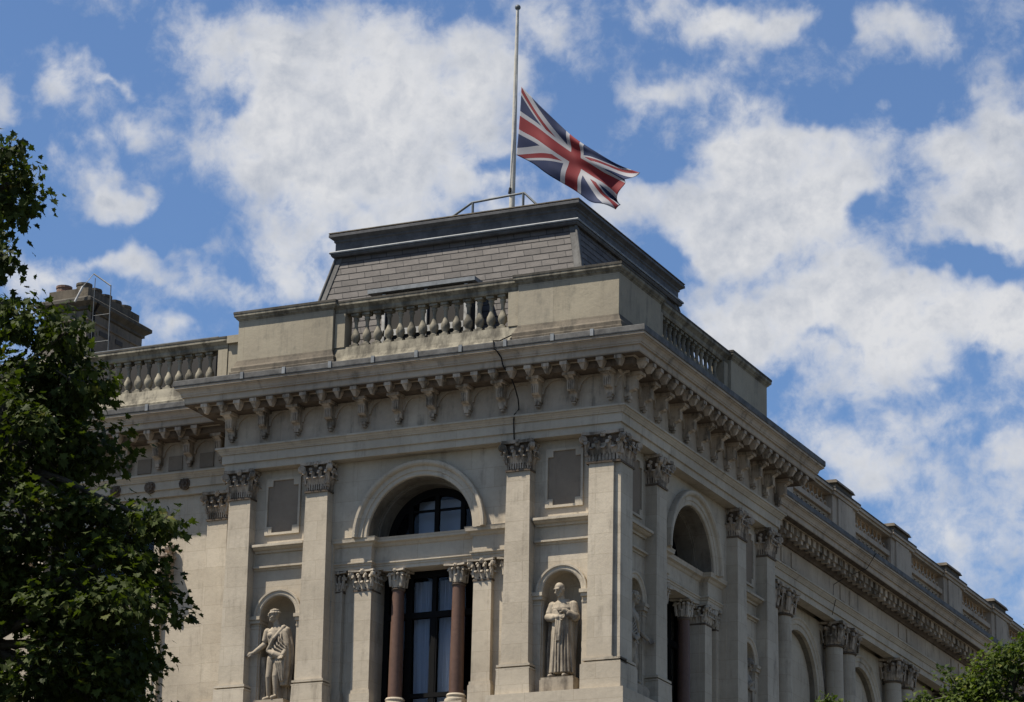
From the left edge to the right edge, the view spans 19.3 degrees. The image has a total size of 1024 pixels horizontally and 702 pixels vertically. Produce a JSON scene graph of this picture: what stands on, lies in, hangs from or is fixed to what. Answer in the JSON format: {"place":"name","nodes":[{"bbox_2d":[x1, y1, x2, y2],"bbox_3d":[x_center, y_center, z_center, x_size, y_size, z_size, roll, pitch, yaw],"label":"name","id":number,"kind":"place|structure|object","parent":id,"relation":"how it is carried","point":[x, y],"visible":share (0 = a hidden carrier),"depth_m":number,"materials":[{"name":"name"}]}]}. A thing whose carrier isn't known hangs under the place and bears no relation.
{"place":"outdoors","nodes":[
{"label":"outdoors","id":0,"kind":"place"},
{"bbox_2d":[0,0,1023,627],"label":"sky","id":1,"kind":"structure","parent":0,"point":[833,189],"materials":[{"name":"blue"}]},
{"bbox_2d":[814,690,849,701],"bbox_3d":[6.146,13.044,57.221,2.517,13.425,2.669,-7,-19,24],"label":"street tree","id":2,"kind":"object","parent":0,"point":[833,698],"visible":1,"depth_m":59.23,"materials":[{"name":"green plant"}]},
{"bbox_2d":[901,624,1023,701],"bbox_3d":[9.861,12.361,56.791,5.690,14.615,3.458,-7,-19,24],"label":"street tree","id":3,"kind":"object","parent":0,"point":[1007,666],"visible":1,"depth_m":58.62,"materials":[{"name":"green plant"}]},
{"label":"ground","id":4,"kind":"structure","parent":0,"visible":0},
{"bbox_2d":[0,197,1023,701],"bbox_3d":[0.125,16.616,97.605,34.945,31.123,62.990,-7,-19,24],"label":"government building","id":5,"kind":"structure","parent":4,"relation":"on","point":[438,459],"depth_m":69.21,"materials":[{"name":"stone"}]},
{"bbox_2d":[74,273,111,350],"bbox_3d":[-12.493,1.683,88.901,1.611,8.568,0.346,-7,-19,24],"label":"access ladder","id":6,"kind":"object","parent":5,"relation":"attached to","point":[78,294],"visible":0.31,"depth_m":90.00,"materials":[{"name":"metal"}]},
{"bbox_2d":[28,512,167,701],"bbox_3d":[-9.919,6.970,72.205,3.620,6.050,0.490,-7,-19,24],"label":"window","id":7,"kind":"structure","parent":5,"relation":"in","point":[151,547],"depth_m":72.50,"materials":[{"name":"stone"}]},
{"bbox_2d":[246,609,293,701],"bbox_3d":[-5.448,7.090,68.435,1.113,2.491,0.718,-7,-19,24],"label":"statue","id":8,"kind":"object","parent":5,"relation":"on","point":[277,667],"visible":1,"depth_m":68.26,"materials":[{"name":"stone"}]},
{"bbox_2d":[381,570,473,701],"bbox_3d":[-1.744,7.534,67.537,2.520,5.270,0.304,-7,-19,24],"label":"casement window","id":9,"kind":"structure","parent":5,"relation":"in","point":[428,595],"depth_m":67.85,"materials":[{"name":"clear glass"}]},
{"bbox_2d":[389,488,471,535],"bbox_3d":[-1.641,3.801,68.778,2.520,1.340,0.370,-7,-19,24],"label":"lunette window","id":10,"kind":"structure","parent":5,"relation":"in","point":[438,509],"depth_m":68.73,"materials":[{"name":"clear glass"}]},
{"bbox_2d":[454,192,535,214],"bbox_3d":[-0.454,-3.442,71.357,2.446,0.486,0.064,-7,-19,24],"label":"roof safety rail","id":11,"kind":"object","parent":5,"relation":"on","point":[524,194],"visible":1,"depth_m":71.36,"materials":[{"name":"metal"}]},
{"bbox_2d":[508,4,520,206],"bbox_3d":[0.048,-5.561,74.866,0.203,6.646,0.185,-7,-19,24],"label":"flagpole","id":12,"kind":"object","parent":5,"relation":"on","point":[511,190],"visible":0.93,"depth_m":74.88,"materials":[{"name":"metal"}]},
{"bbox_2d":[516,87,639,208],"bbox_3d":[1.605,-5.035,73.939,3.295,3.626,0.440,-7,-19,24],"label":"flag","id":13,"kind":"object","parent":12,"relation":"attached to","point":[548,144],"visible":1,"depth_m":73.97,"materials":[{"name":"fabric"}]},
{"bbox_2d":[539,583,579,691],"bbox_3d":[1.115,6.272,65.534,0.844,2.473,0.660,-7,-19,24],"label":"statue","id":14,"kind":"object","parent":5,"relation":"on","point":[562,616],"visible":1,"depth_m":65.34,"materials":[{"name":"stone"}]},
{"bbox_2d":[632,590,654,698],"bbox_3d":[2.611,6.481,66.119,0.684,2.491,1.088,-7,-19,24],"label":"statue","id":15,"kind":"object","parent":5,"relation":"on","point":[637,632],"visible":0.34,"depth_m":65.96,"materials":[{"name":"stone"}]},
{"bbox_2d":[667,600,677,701],"bbox_3d":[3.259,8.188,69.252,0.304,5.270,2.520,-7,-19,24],"label":"casement window","id":16,"kind":"structure","parent":5,"relation":"in","point":[672,623],"depth_m":70.39,"materials":[{"name":"black glass"}]},
{"bbox_2d":[672,538,676,555],"bbox_3d":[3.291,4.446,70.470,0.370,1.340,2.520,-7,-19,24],"label":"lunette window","id":17,"kind":"structure","parent":5,"relation":"in","point":[674,547],"depth_m":71.26,"materials":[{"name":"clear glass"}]},
{"bbox_2d":[747,658,756,701],"bbox_3d":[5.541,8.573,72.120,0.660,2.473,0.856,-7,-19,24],"label":"statue","id":18,"kind":"object","parent":5,"relation":"on","point":[752,691],"visible":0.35,"depth_m":72.15,"materials":[{"name":"stone"}]},
{"label":"road","id":19,"kind":"structure","parent":0,"visible":0},
{"bbox_2d":[0,128,203,701],"bbox_3d":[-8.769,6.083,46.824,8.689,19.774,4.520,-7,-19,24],"label":"plane tree","id":20,"kind":"object","parent":19,"relation":"on","point":[57,606],"visible":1,"depth_m":46.33,"materials":[{"name":"green plant"}]}
]}

